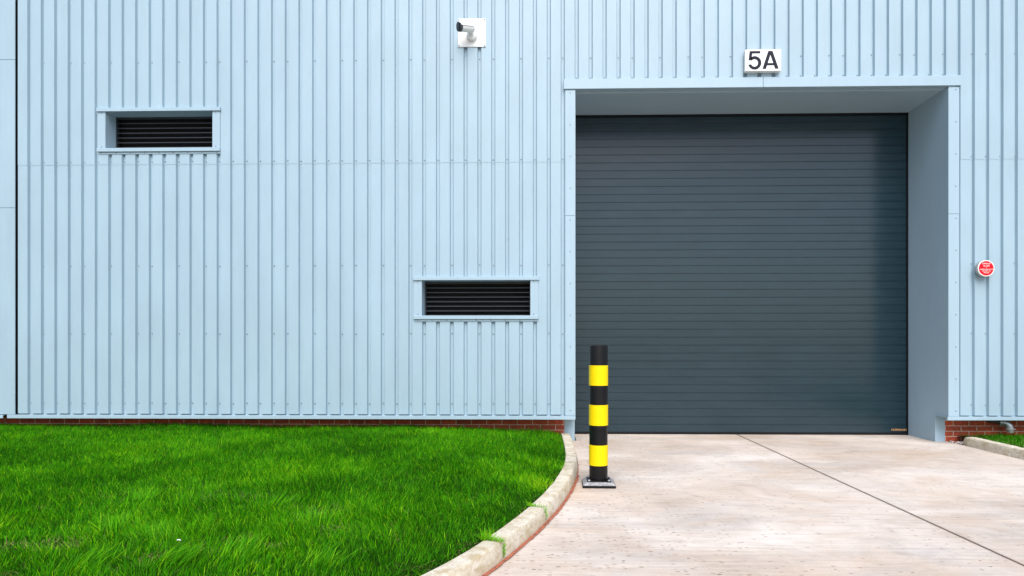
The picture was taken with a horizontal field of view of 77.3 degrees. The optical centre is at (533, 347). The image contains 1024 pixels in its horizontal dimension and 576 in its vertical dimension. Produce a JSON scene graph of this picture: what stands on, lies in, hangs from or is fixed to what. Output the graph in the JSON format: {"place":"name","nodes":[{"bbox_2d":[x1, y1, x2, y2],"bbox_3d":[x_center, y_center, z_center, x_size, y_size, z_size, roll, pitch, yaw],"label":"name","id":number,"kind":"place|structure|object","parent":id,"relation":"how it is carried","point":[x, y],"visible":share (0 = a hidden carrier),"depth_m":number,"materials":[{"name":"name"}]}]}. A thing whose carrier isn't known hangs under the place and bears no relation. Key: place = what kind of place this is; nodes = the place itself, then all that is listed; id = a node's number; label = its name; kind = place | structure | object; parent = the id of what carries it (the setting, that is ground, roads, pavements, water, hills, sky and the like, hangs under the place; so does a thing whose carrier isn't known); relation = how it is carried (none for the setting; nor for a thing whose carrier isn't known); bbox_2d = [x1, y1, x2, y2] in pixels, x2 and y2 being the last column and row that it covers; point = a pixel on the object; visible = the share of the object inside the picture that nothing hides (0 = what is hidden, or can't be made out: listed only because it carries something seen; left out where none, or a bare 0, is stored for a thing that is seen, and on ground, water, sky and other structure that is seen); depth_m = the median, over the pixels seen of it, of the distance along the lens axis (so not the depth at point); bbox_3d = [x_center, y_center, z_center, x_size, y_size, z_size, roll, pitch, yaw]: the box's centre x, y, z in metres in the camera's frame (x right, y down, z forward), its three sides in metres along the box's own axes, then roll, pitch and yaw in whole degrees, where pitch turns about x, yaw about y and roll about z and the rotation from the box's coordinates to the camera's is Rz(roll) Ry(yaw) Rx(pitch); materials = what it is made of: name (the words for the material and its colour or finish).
{"place":"outdoors","nodes":[
{"label":"outdoors","id":0,"kind":"place"},
{"bbox_2d":[0,421,567,575],"bbox_3d":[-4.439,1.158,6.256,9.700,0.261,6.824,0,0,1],"label":"lawn grass","id":1,"kind":"structure","parent":0,"point":[139,497],"depth_m":5.17,"materials":[{"name":"green plant"}]},
{"bbox_2d":[487,434,1023,575],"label":"concrete yard","id":2,"kind":"structure","parent":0,"point":[703,505],"depth_m":4.92,"materials":[{"name":"beige concrete"}]},
{"bbox_2d":[421,540,502,575],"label":"kerb stone","id":3,"kind":"object","parent":2,"relation":"on","point":[482,558],"visible":0.98,"depth_m":3.83,"materials":[{"name":"concrete"}]},
{"bbox_2d":[487,507,544,558],"bbox_3d":[-0.104,1.326,4.619,0.149,0.152,0.929,0,0,18],"label":"kerb stone","id":4,"kind":"object","parent":2,"relation":"on","point":[523,527],"visible":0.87,"depth_m":4.54,"materials":[{"name":"concrete"}]},
{"bbox_2d":[481,475,578,575],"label":"mastic joint","id":5,"kind":"object","parent":2,"relation":"on","point":[533,535],"visible":1,"depth_m":4.71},
{"bbox_2d":[474,523,506,555],"bbox_3d":[-0.284,1.256,4.182,0.254,0.212,0.189,0,0,40],"label":"weed tuft","id":6,"kind":"object","parent":5,"relation":"on","point":[487,537],"visible":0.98,"depth_m":4.18,"materials":[{"name":"green plant"}]},
{"bbox_2d":[525,499,549,517],"bbox_3d":[0.009,1.280,5.064,0.236,0.162,0.122,0,0,26],"label":"weed tuft","id":7,"kind":"object","parent":2,"relation":"on","point":[530,504],"visible":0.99,"depth_m":5.07,"materials":[{"name":"green plant"}]},
{"bbox_2d":[531,482,567,521],"bbox_3d":[0.154,1.327,5.545,0.151,0.152,0.973,0,0,13],"label":"kerb stone","id":8,"kind":"object","parent":2,"relation":"on","point":[554,495],"visible":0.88,"depth_m":5.44,"materials":[{"name":"concrete"}]},
{"bbox_2d":[554,466,575,492],"bbox_3d":[0.330,1.326,6.441,0.147,0.152,0.830,0,0,9],"label":"kerb stone","id":9,"kind":"object","parent":2,"relation":"on","point":[567,474],"visible":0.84,"depth_m":6.33,"materials":[{"name":"concrete"}]},
{"bbox_2d":[561,433,571,439],"bbox_3d":[0.472,1.326,9.114,0.144,0.152,0.734,0,0,0],"label":"kerb stone","id":10,"kind":"object","parent":2,"relation":"on","point":[566,436],"visible":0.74,"depth_m":9.05,"materials":[{"name":"concrete"}]},
{"bbox_2d":[563,440,575,452],"bbox_3d":[0.466,1.327,8.267,0.146,0.152,0.934,0,0,1],"label":"kerb stone","id":11,"kind":"object","parent":2,"relation":"on","point":[569,445],"visible":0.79,"depth_m":8.13,"materials":[{"name":"concrete"}]},
{"bbox_2d":[564,452,577,474],"bbox_3d":[0.429,1.326,7.324,0.150,0.153,0.927,0,0,4],"label":"kerb stone","id":12,"kind":"object","parent":2,"relation":"on","point":[571,459],"visible":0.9,"depth_m":7.18,"materials":[{"name":"concrete"}]},
{"bbox_2d":[582,345,615,488],"bbox_3d":[0.649,0.672,6.407,0.326,1.398,0.326,0,0,2],"label":"bollard","id":13,"kind":"object","parent":2,"relation":"on","point":[597,477],"visible":1,"depth_m":6.32,"materials":[{"name":"black metal"}]},
{"bbox_2d":[737,434,1023,565],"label":"concrete yard","id":14,"kind":"structure","parent":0,"point":[973,495],"depth_m":6.83,"materials":[{"name":"beige concrete"}]},
{"bbox_2d":[963,437,1020,456],"bbox_3d":[6.115,1.327,8.583,0.137,0.152,1.009,0,0,3],"label":"kerb stone","id":15,"kind":"object","parent":14,"relation":"on","point":[991,446],"visible":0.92,"depth_m":8.51,"materials":[{"name":"concrete"}]},
{"bbox_2d":[1011,447,1023,459],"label":"kerb stone","id":16,"kind":"object","parent":14,"relation":"on","point":[1017,452],"visible":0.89,"depth_m":7.97,"materials":[{"name":"concrete"}]},
{"bbox_2d":[961,432,1023,447],"bbox_3d":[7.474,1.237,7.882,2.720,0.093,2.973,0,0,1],"label":"verge grass","id":17,"kind":"structure","parent":0,"point":[1015,439],"depth_m":8.86,"materials":[{"name":"green plant"}]},
{"label":"ground","id":18,"kind":"structure","parent":0,"visible":0},
{"bbox_2d":[0,0,1023,444],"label":"warehouse","id":19,"kind":"structure","parent":18,"relation":"on","point":[316,212],"depth_m":9.31,"materials":[{"name":"paint"}]},
{"bbox_2d":[456,18,485,46],"bbox_3d":[-0.892,-4.536,9.064,0.404,0.408,0.316,0,0,1],"label":"security camera","id":20,"kind":"object","parent":19,"relation":"attached to","point":[471,32],"visible":1,"depth_m":9.20,"materials":[{"name":"white plastic"}]},
{"bbox_2d":[743,49,780,72],"bbox_3d":[3.245,-4.070,9.087,0.506,0.304,0.084,0,0,1],"label":"unit sign","id":21,"kind":"object","parent":19,"relation":"attached to","point":[763,61],"visible":1,"depth_m":9.05,"materials":[{"name":"white plastic"}]},
{"bbox_2d":[975,260,993,276],"bbox_3d":[6.333,-1.116,9.005,0.236,0.236,0.109,0,0,1],"label":"alarm bell","id":22,"kind":"object","parent":19,"relation":"attached to","point":[984,268],"visible":1,"depth_m":8.95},
{"bbox_2d":[987,421,1015,432],"bbox_3d":[6.744,1.114,9.231,0.342,0.198,0.128,0,0,35],"label":"drain pipe","id":23,"kind":"object","parent":19,"relation":"attached to","point":[1009,428],"visible":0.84,"depth_m":9.17,"materials":[{"name":"metal"}]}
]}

